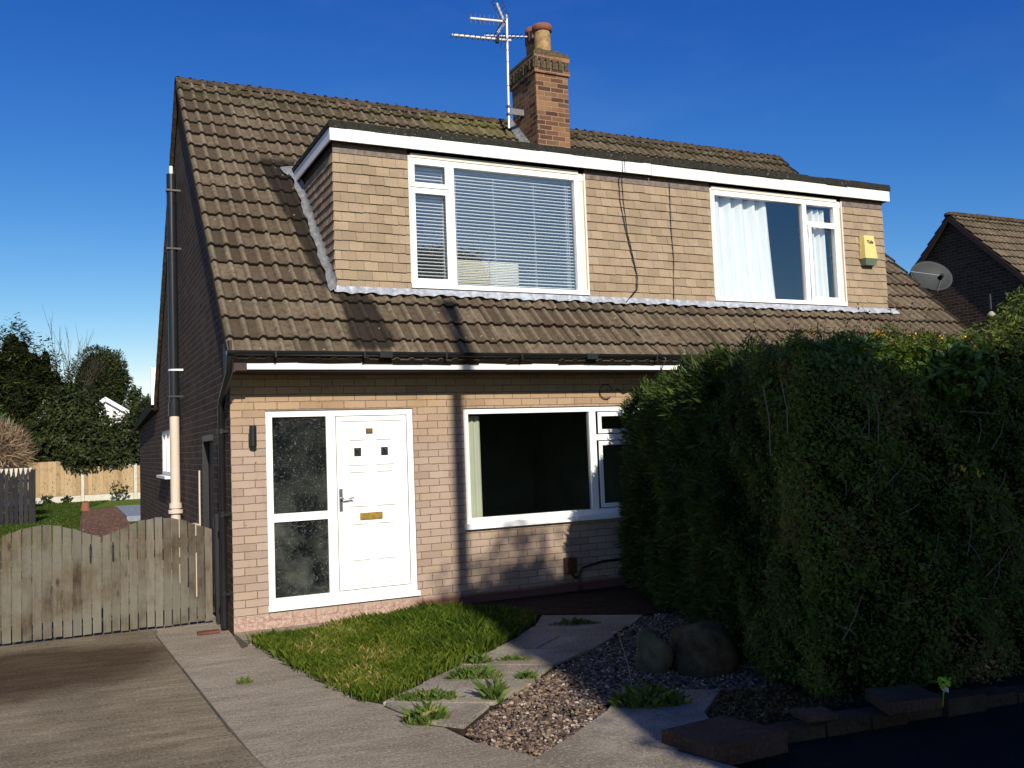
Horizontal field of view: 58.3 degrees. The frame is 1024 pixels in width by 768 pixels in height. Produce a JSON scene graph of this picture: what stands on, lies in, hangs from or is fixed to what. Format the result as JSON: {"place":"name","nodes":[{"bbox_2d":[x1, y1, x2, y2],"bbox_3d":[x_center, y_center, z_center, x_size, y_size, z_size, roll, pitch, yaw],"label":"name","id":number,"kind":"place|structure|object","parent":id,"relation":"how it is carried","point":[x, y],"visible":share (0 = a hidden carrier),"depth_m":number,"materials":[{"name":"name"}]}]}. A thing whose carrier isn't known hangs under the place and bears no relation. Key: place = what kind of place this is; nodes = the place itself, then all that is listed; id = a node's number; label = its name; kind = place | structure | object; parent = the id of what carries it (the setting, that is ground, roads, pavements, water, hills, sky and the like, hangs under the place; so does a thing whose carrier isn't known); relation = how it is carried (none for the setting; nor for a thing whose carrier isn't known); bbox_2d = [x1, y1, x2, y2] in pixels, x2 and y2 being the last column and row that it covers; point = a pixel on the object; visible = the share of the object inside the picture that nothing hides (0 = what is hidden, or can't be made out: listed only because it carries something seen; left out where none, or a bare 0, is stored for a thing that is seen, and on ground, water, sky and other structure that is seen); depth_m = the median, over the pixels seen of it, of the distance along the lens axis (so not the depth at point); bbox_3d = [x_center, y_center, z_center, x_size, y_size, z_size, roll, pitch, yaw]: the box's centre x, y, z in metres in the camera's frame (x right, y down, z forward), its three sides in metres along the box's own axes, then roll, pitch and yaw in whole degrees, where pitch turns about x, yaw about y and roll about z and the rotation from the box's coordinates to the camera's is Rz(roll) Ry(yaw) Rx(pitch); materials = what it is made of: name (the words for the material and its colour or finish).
{"place":"outdoors","nodes":[
{"label":"outdoors","id":0,"kind":"place"},
{"bbox_2d":[0,499,139,549],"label":"lawn","id":1,"kind":"structure","parent":0,"point":[115,503],"depth_m":34.66,"materials":[{"name":"green plant"}]},
{"bbox_2d":[0,405,29,483],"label":"conifer tree","id":2,"kind":"object","parent":1,"relation":"on","point":[4,415],"visible":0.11,"depth_m":31.97,"materials":[{"name":"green plant"}]},
{"bbox_2d":[0,466,35,525],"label":"side fence","id":3,"kind":"object","parent":1,"relation":"on","point":[11,509],"visible":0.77,"depth_m":25.59,"materials":[{"name":"wood"}]},
{"bbox_2d":[0,412,39,486],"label":"ornamental grass","id":4,"kind":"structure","parent":1,"relation":"on","point":[9,454],"depth_m":26.99,"materials":[{"name":"plant"}]},
{"bbox_2d":[39,495,53,503],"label":"young plant","id":5,"kind":"object","parent":1,"relation":"on","point":[45,499],"visible":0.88,"depth_m":36.77,"materials":[{"name":"green plant"}]},
{"bbox_2d":[0,500,108,544],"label":"grass","id":6,"kind":"structure","parent":1,"relation":"on","point":[65,515],"depth_m":27.29,"materials":[{"name":"green plant"}]},
{"bbox_2d":[60,495,73,502],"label":"young plant","id":7,"kind":"object","parent":1,"relation":"on","point":[66,499],"visible":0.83,"depth_m":37.08,"materials":[{"name":"green plant"}]},
{"bbox_2d":[4,461,139,505],"bbox_3d":[-17.752,4.021,37.897,8.320,1.732,0.120,0,-4,-26],"label":"garden fence","id":8,"kind":"object","parent":1,"relation":"on","point":[49,478],"visible":0.42,"depth_m":37.87,"materials":[{"name":"wood"}]},
{"bbox_2d":[109,480,128,500],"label":"young plant","id":9,"kind":"object","parent":1,"relation":"on","point":[119,490],"visible":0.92,"depth_m":37.77,"materials":[{"name":"green plant"}]},
{"bbox_2d":[79,507,137,543],"bbox_3d":[-11.751,4.072,26.370,1.240,0.315,14.900,0,-4,-25],"label":"bark bed","id":10,"kind":"object","parent":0,"point":[101,522],"visible":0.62,"depth_m":25.47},
{"bbox_2d":[80,502,90,510],"bbox_3d":[-14.679,4.220,31.559,0.350,0.300,0.350,0,-4,-26],"label":"plant pot","id":11,"kind":"object","parent":10,"relation":"on","point":[85,506],"visible":0.93,"depth_m":31.46,"materials":[{"name":"ceramic"}]},
{"bbox_2d":[117,505,140,520],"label":"patio","id":12,"kind":"structure","parent":0,"point":[131,512],"depth_m":29.79,"materials":[{"name":"grey concrete"}]},
{"bbox_2d":[0,542,263,767],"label":"driveway","id":13,"kind":"structure","parent":0,"point":[133,698],"depth_m":6.63,"materials":[{"name":"concrete"}]},
{"bbox_2d":[0,525,100,643],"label":"driveway gate","id":14,"kind":"structure","parent":13,"relation":"on","point":[89,552],"depth_m":9.17,"materials":[{"name":"grey wood"}]},
{"bbox_2d":[234,622,331,647],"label":"doorstep path","id":15,"kind":"structure","parent":0,"point":[241,639],"depth_m":9.14,"materials":[{"name":"grey concrete"}]},
{"bbox_2d":[128,558,557,767],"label":"concrete strip","id":16,"kind":"object","parent":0,"point":[277,713],"visible":0.66,"depth_m":6.11,"materials":[{"name":"grey concrete"}]},
{"bbox_2d":[197,629,219,634],"bbox_3d":[-3.043,2.487,9.198,0.210,0.024,0.090,0,-4,-26],"label":"brick","id":17,"kind":"object","parent":16,"relation":"on","point":[213,631],"visible":1,"depth_m":9.17,"materials":[{"name":"red brick"}]},
{"bbox_2d":[212,513,220,623],"bbox_3d":[-3.142,1.966,9.800,0.087,1.160,0.140,0,-4,-26],"label":"gate post","id":18,"kind":"object","parent":16,"relation":"on","point":[215,525],"visible":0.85,"depth_m":9.74,"materials":[{"name":"black paint"}]},
{"bbox_2d":[103,517,212,632],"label":"driveway gate","id":19,"kind":"structure","parent":18,"relation":"attached to","point":[124,608],"depth_m":9.61,"materials":[{"name":"grey wood"}]},
{"bbox_2d":[236,675,254,683],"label":"grass tuft","id":20,"kind":"object","parent":16,"relation":"on","point":[241,680],"visible":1,"depth_m":7.14,"materials":[{"name":"green plant"}]},
{"bbox_2d":[244,598,536,703],"bbox_3d":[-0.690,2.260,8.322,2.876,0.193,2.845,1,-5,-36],"label":"lawn grass","id":21,"kind":"structure","parent":0,"point":[375,656],"depth_m":8.03,"materials":[{"name":"green plant"}]},
{"bbox_2d":[18,465,765,767],"bbox_3d":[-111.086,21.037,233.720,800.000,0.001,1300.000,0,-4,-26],"label":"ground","id":22,"kind":"structure","parent":0,"point":[759,763],"depth_m":5.43,"materials":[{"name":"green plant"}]},
{"bbox_2d":[0,312,104,450],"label":"evergreen tree","id":23,"kind":"object","parent":22,"relation":"on","point":[26,376],"visible":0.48,"depth_m":40.16,"materials":[{"name":"green plant"}]},
{"bbox_2d":[30,306,109,496],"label":"bare tree","id":24,"kind":"object","parent":22,"relation":"on","point":[68,365],"visible":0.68,"depth_m":44.13,"materials":[{"name":"brown plant"}]},
{"bbox_2d":[13,382,146,494],"bbox_3d":[-18.077,2.462,39.511,7.361,5.286,4.478,0,-4,-26],"label":"evergreen tree","id":25,"kind":"object","parent":22,"relation":"on","point":[82,434],"visible":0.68,"depth_m":38.98,"materials":[{"name":"green plant"}]},
{"bbox_2d":[63,344,133,409],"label":"cypress tree","id":26,"kind":"object","parent":22,"relation":"on","point":[112,377],"visible":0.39,"depth_m":45.77,"materials":[{"name":"green plant"}]},
{"bbox_2d":[95,397,139,494],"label":"white house","id":27,"kind":"structure","parent":22,"relation":"on","point":[111,405],"depth_m":44.23,"materials":[{"name":"white paint"}]},
{"bbox_2d":[124,384,150,413],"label":"tree","id":28,"kind":"object","parent":22,"relation":"on","point":[136,400],"visible":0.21,"depth_m":44.74,"materials":[{"name":"green plant"}]},
{"bbox_2d":[134,22,978,635],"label":"semi detached house","id":29,"kind":"structure","parent":22,"relation":"on","point":[336,348],"depth_m":11.01,"materials":[{"name":"brick"}]},
{"bbox_2d":[156,430,169,478],"bbox_3d":[-5.878,1.192,15.546,0.160,0.800,1.600,0,-4,-26],"label":"side window","id":30,"kind":"structure","parent":29,"relation":"in","point":[165,434],"depth_m":15.55,"materials":[{"name":"white plastic"}]},
{"bbox_2d":[202,434,215,608],"bbox_3d":[-3.507,1.609,10.749,0.105,2.020,0.850,0,-4,-26],"label":"side door","id":31,"kind":"structure","parent":29,"relation":"in","point":[207,440],"depth_m":11.05,"materials":[{"name":"black paint"}]},
{"bbox_2d":[248,425,256,446],"bbox_3d":[-2.638,0.531,9.336,0.073,0.215,0.096,0,-4,-26],"label":"wall lamp","id":32,"kind":"object","parent":29,"relation":"attached to","point":[252,438],"visible":1,"depth_m":9.30,"materials":[{"name":"black plastic"}]},
{"bbox_2d":[265,408,420,611],"bbox_3d":[-1.789,1.293,9.758,1.630,2.044,0.135,0,-4,-26],"label":"front door","id":33,"kind":"structure","parent":29,"relation":"in","point":[341,495],"depth_m":9.75,"materials":[{"name":"white plastic"}]},
{"bbox_2d":[416,218,423,233],"bbox_3d":[-1.450,-2.357,13.675,0.270,0.250,0.040,0,-4,-26],"label":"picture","id":34,"kind":"object","parent":29,"relation":"attached to","point":[420,225],"visible":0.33,"depth_m":13.69,"materials":[{"name":"white fabric"}]},
{"bbox_2d":[414,165,447,283],"bbox_3d":[-1.000,-1.913,10.979,0.450,1.431,0.037,0,-4,-26],"label":"venetian blind","id":35,"kind":"object","parent":29,"relation":"attached to","point":[434,169],"visible":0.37,"depth_m":10.99,"materials":[{"name":"white plastic"}]},
{"bbox_2d":[468,416,482,517],"bbox_3d":[-0.463,0.959,10.595,0.230,1.170,0.024,0,-4,-26],"label":"curtain","id":36,"kind":"object","parent":29,"relation":"hanging from","point":[475,467],"visible":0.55,"depth_m":10.61,"materials":[{"name":"beige fabric"}]},
{"bbox_2d":[445,260,518,297],"bbox_3d":[-0.348,-0.876,11.517,0.980,1.320,0.050,0,-4,-26],"label":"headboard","id":37,"kind":"object","parent":29,"relation":"in","point":[486,273],"visible":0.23,"depth_m":11.54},
{"bbox_2d":[450,0,526,128],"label":"television aerial","id":38,"kind":"object","parent":29,"relation":"attached to","point":[506,40],"visible":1,"depth_m":14.94,"materials":[{"name":"metal"}]},
{"bbox_2d":[407,153,589,295],"bbox_3d":[-0.135,-1.927,11.297,2.404,1.607,0.105,0,-4,-26],"label":"window","id":39,"kind":"structure","parent":29,"relation":"in","point":[577,180],"depth_m":11.10,"materials":[{"name":"white plastic"}]},
{"bbox_2d":[454,169,575,289],"bbox_3d":[0.040,-1.920,11.482,1.700,1.431,0.037,0,-4,-26],"label":"venetian blind","id":40,"kind":"object","parent":29,"relation":"attached to","point":[493,175],"visible":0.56,"depth_m":11.47,"materials":[{"name":"white plastic"}]},
{"bbox_2d":[463,405,637,529],"bbox_3d":[0.675,0.953,10.975,2.750,1.363,0.145,0,-4,-26],"label":"window","id":41,"kind":"structure","parent":29,"relation":"in","point":[594,513],"depth_m":10.99,"materials":[{"name":"white plastic"}]},
{"bbox_2d":[563,557,621,590],"bbox_3d":[1.186,2.255,11.038,1.230,0.420,0.098,0,-4,-26],"label":"outdoor socket box","id":42,"kind":"object","parent":29,"relation":"attached to","point":[569,565],"visible":0.86,"depth_m":10.80,"materials":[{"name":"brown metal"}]},
{"bbox_2d":[599,311,665,398],"bbox_3d":[1.514,-0.428,11.351,0.833,1.219,0.510,-3,-4,16],"label":"cable","id":43,"kind":"object","parent":29,"relation":"attached to","point":[647,343],"visible":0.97,"depth_m":11.27,"materials":[{"name":"black plastic"}]},
{"bbox_2d":[618,161,677,306],"bbox_3d":[1.806,-1.970,12.137,0.860,1.900,0.111,0,-4,-26],"label":"cable","id":44,"kind":"object","parent":29,"relation":"attached to","point":[629,240],"visible":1,"depth_m":12.06,"materials":[{"name":"black plastic"}]},
{"bbox_2d":[714,196,775,298],"bbox_3d":[3.273,-1.929,13.077,1.151,1.430,0.090,0,-4,-26],"label":"curtain","id":45,"kind":"object","parent":29,"relation":"hanging from","point":[744,257],"visible":0.85,"depth_m":13.08,"materials":[{"name":"white fabric"}]},
{"bbox_2d":[709,186,847,306],"bbox_3d":[3.848,-1.953,13.220,2.448,1.607,0.105,0,-4,-26],"label":"window","id":46,"kind":"structure","parent":29,"relation":"in","point":[836,220],"depth_m":13.41,"materials":[{"name":"white plastic"}]},
{"bbox_2d":[806,209,828,300],"bbox_3d":[4.570,-1.914,13.690,0.339,1.380,0.080,0,-4,-26],"label":"curtain","id":47,"kind":"object","parent":29,"relation":"hanging from","point":[820,265],"visible":0.76,"depth_m":13.69,"materials":[{"name":"white fabric"}]},
{"bbox_2d":[859,235,877,265],"bbox_3d":[5.397,-2.018,13.874,0.290,0.450,0.102,0,-4,-26],"label":"alarm box","id":48,"kind":"object","parent":29,"relation":"attached to","point":[868,252],"visible":1,"depth_m":13.84,"materials":[{"name":"yellow plastic"}]},
{"bbox_2d":[908,212,1023,342],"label":"brick house","id":49,"kind":"structure","parent":22,"relation":"on","point":[977,266],"depth_m":23.09,"materials":[{"name":"brick"}]},
{"bbox_2d":[910,261,952,290],"bbox_3d":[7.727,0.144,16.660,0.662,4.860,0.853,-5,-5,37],"label":"satellite dish","id":50,"kind":"object","parent":49,"relation":"attached to","point":[931,275],"visible":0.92,"depth_m":16.86,"materials":[{"name":"grey paint"}]},
{"bbox_2d":[0,0,1023,417],"label":"sky","id":51,"kind":"structure","parent":0,"point":[922,99],"materials":[{"name":"blue"}]},
{"bbox_2d":[383,615,642,737],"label":"path","id":52,"kind":"structure","parent":0,"point":[543,645],"depth_m":7.55,"materials":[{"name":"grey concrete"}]},
{"bbox_2d":[399,698,451,725],"bbox_3d":[-0.562,2.113,5.944,0.365,0.163,0.234,-2,-4,5],"label":"grass tuft","id":53,"kind":"object","parent":52,"relation":"on","point":[425,713],"visible":0.91,"depth_m":5.91,"materials":[{"name":"green plant"}]},
{"bbox_2d":[389,684,465,701],"bbox_3d":[-0.588,2.165,6.414,0.544,0.122,0.214,-2,-4,-6],"label":"grass tuft","id":54,"kind":"object","parent":52,"relation":"on","point":[428,695],"visible":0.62,"depth_m":6.39,"materials":[{"name":"green plant"}]},
{"bbox_2d":[444,662,505,679],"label":"grass tuft","id":55,"kind":"object","parent":52,"relation":"on","point":[469,673],"visible":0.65,"depth_m":6.93,"materials":[{"name":"green plant"}]},
{"bbox_2d":[462,649,493,664],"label":"grass tuft","id":56,"kind":"object","parent":52,"relation":"on","point":[473,658],"visible":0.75,"depth_m":7.43,"materials":[{"name":"green plant"}]},
{"bbox_2d":[470,672,510,702],"bbox_3d":[-0.135,2.106,6.374,0.256,0.201,0.257,-5,-4,33],"label":"grass tuft","id":57,"kind":"object","parent":52,"relation":"on","point":[498,691],"visible":0.89,"depth_m":6.33,"materials":[{"name":"green plant"}]},
{"bbox_2d":[494,653,531,660],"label":"grass tuft","id":58,"kind":"object","parent":52,"relation":"on","point":[511,657],"visible":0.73,"depth_m":7.48,"materials":[{"name":"green plant"}]},
{"bbox_2d":[514,667,537,680],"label":"grass tuft","id":59,"kind":"object","parent":52,"relation":"on","point":[528,674],"visible":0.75,"depth_m":6.88,"materials":[{"name":"green plant"}]},
{"bbox_2d":[548,617,601,625],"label":"grass tuft","id":60,"kind":"object","parent":52,"relation":"on","point":[573,621],"visible":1,"depth_m":8.91,"materials":[{"name":"green plant"}]},
{"bbox_2d":[463,585,674,626],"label":"border soil","id":61,"kind":"structure","parent":0,"point":[618,600],"depth_m":10.04,"materials":[{"name":"brown soil"}]},
{"bbox_2d":[465,612,802,756],"bbox_3d":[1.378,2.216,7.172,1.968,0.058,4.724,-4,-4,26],"label":"gravel","id":62,"kind":"structure","parent":0,"point":[560,729],"depth_m":6.58,"materials":[{"name":"gravel"}]},
{"bbox_2d":[636,628,673,674],"bbox_3d":[1.120,2.129,7.106,0.277,0.460,0.328,0,-4,-26],"label":"boulder","id":63,"kind":"object","parent":62,"relation":"on","point":[654,654],"visible":0.69,"depth_m":7.01,"materials":[{"name":"grey stone"}]},
{"bbox_2d":[670,619,740,680],"bbox_3d":[1.470,2.123,7.079,0.523,0.624,0.601,0,-4,-26],"label":"boulder","id":64,"kind":"object","parent":62,"relation":"on","point":[704,649],"visible":0.64,"depth_m":6.86,"materials":[{"name":"grey stone"}]},
{"bbox_2d":[535,689,736,767],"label":"entrance slabs","id":65,"kind":"structure","parent":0,"point":[615,737],"depth_m":5.37,"materials":[{"name":"grey concrete"}]},
{"bbox_2d":[613,629,631,685],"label":"weed","id":66,"kind":"object","parent":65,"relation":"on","point":[624,652],"visible":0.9,"depth_m":6.49,"materials":[{"name":"plant"}]},
{"bbox_2d":[607,677,693,707],"bbox_3d":[0.924,2.054,6.117,0.592,0.193,0.304,-2,-4,-1],"label":"grass tuft","id":67,"kind":"object","parent":65,"relation":"on","point":[648,696],"visible":0.9,"depth_m":6.06,"materials":[{"name":"green plant"}]},
{"bbox_2d":[661,715,787,765],"bbox_3d":[1.211,2.054,5.290,0.600,0.125,0.420,0,-4,-26],"label":"pier cap","id":68,"kind":"object","parent":65,"relation":"on","point":[730,741],"visible":0.89,"depth_m":5.18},
{"bbox_2d":[707,672,1023,724],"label":"shrub bed","id":69,"kind":"object","parent":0,"point":[1017,679],"visible":0.06,"depth_m":6.18,"materials":[{"name":"soil"}]},
{"bbox_2d":[615,332,912,662],"bbox_3d":[2.373,1.018,9.248,2.185,2.806,4.107,-2,-4,-5],"label":"conifer hedge","id":70,"kind":"object","parent":69,"relation":"on","point":[658,559],"visible":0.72,"depth_m":8.54,"materials":[{"name":"green plant"}]},
{"bbox_2d":[706,681,862,723],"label":"leaf litter","id":71,"kind":"object","parent":69,"relation":"on","point":[773,703],"visible":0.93,"depth_m":6.03,"materials":[{"name":"brown plant"}]},
{"bbox_2d":[663,322,1023,700],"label":"shrub hedge","id":72,"kind":"object","parent":69,"relation":"on","point":[882,549],"visible":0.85,"depth_m":6.30,"materials":[{"name":"green plant"}]},
{"bbox_2d":[737,299,984,477],"bbox_3d":[2.783,-0.004,6.833,2.039,1.393,1.303,0,-4,-26],"label":"climbing plant","id":73,"kind":"object","parent":72,"relation":"on","point":[833,331],"visible":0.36,"depth_m":6.81,"materials":[{"name":"green plant"}]},
{"bbox_2d":[952,284,1023,513],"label":"tall shrub","id":74,"kind":"object","parent":72,"relation":"on","point":[1017,326],"visible":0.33,"depth_m":7.05,"materials":[{"name":"green plant"}]},
{"bbox_2d":[765,329,1004,422],"bbox_3d":[2.711,0.860,6.550,1.766,2.524,0.891,-1,-4,-15],"label":"broadleaf shrub","id":75,"kind":"object","parent":69,"relation":"on","point":[941,365],"visible":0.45,"depth_m":6.44,"materials":[{"name":"green plant"}]},
{"bbox_2d":[927,349,998,418],"bbox_3d":[3.475,0.909,6.943,1.333,2.417,0.686,-1,-4,-18],"label":"autumn shrub","id":76,"kind":"object","parent":69,"relation":"on","point":[960,381],"visible":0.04,"depth_m":6.68,"materials":[{"name":"green plant"}]},
{"bbox_2d":[987,294,995,344],"bbox_3d":[4.850,0.648,9.098,0.084,3.105,0.084,0,-4,-26],"label":"garden lantern","id":77,"kind":"object","parent":69,"relation":"on","point":[991,314],"visible":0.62,"depth_m":9.18,"materials":[{"name":"white paint"}]},
{"bbox_2d":[765,702,1023,767],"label":"pavement","id":78,"kind":"structure","parent":0,"point":[993,737],"depth_m":5.28,"materials":[{"name":"grey asphalt"}]},
{"bbox_2d":[767,684,1023,742],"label":"garden wall","id":79,"kind":"structure","parent":78,"relation":"on","point":[961,701],"depth_m":5.67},
{"bbox_2d":[790,707,837,722],"bbox_3d":[1.809,1.979,5.501,0.214,0.033,0.182,-1,-4,-11],"label":"coping stone","id":80,"kind":"object","parent":79,"relation":"on","point":[812,714],"visible":1,"depth_m":5.45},
{"bbox_2d":[864,685,942,714],"bbox_3d":[2.419,1.950,5.675,0.389,0.068,0.326,-2,-4,-8],"label":"coping stone","id":81,"kind":"object","parent":79,"relation":"on","point":[899,699],"visible":1,"depth_m":5.59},
{"bbox_2d":[937,676,951,705],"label":"weed","id":82,"kind":"object","parent":79,"relation":"on","point":[943,687],"visible":0.96,"depth_m":5.71,"materials":[{"name":"green plant"}]}
]}

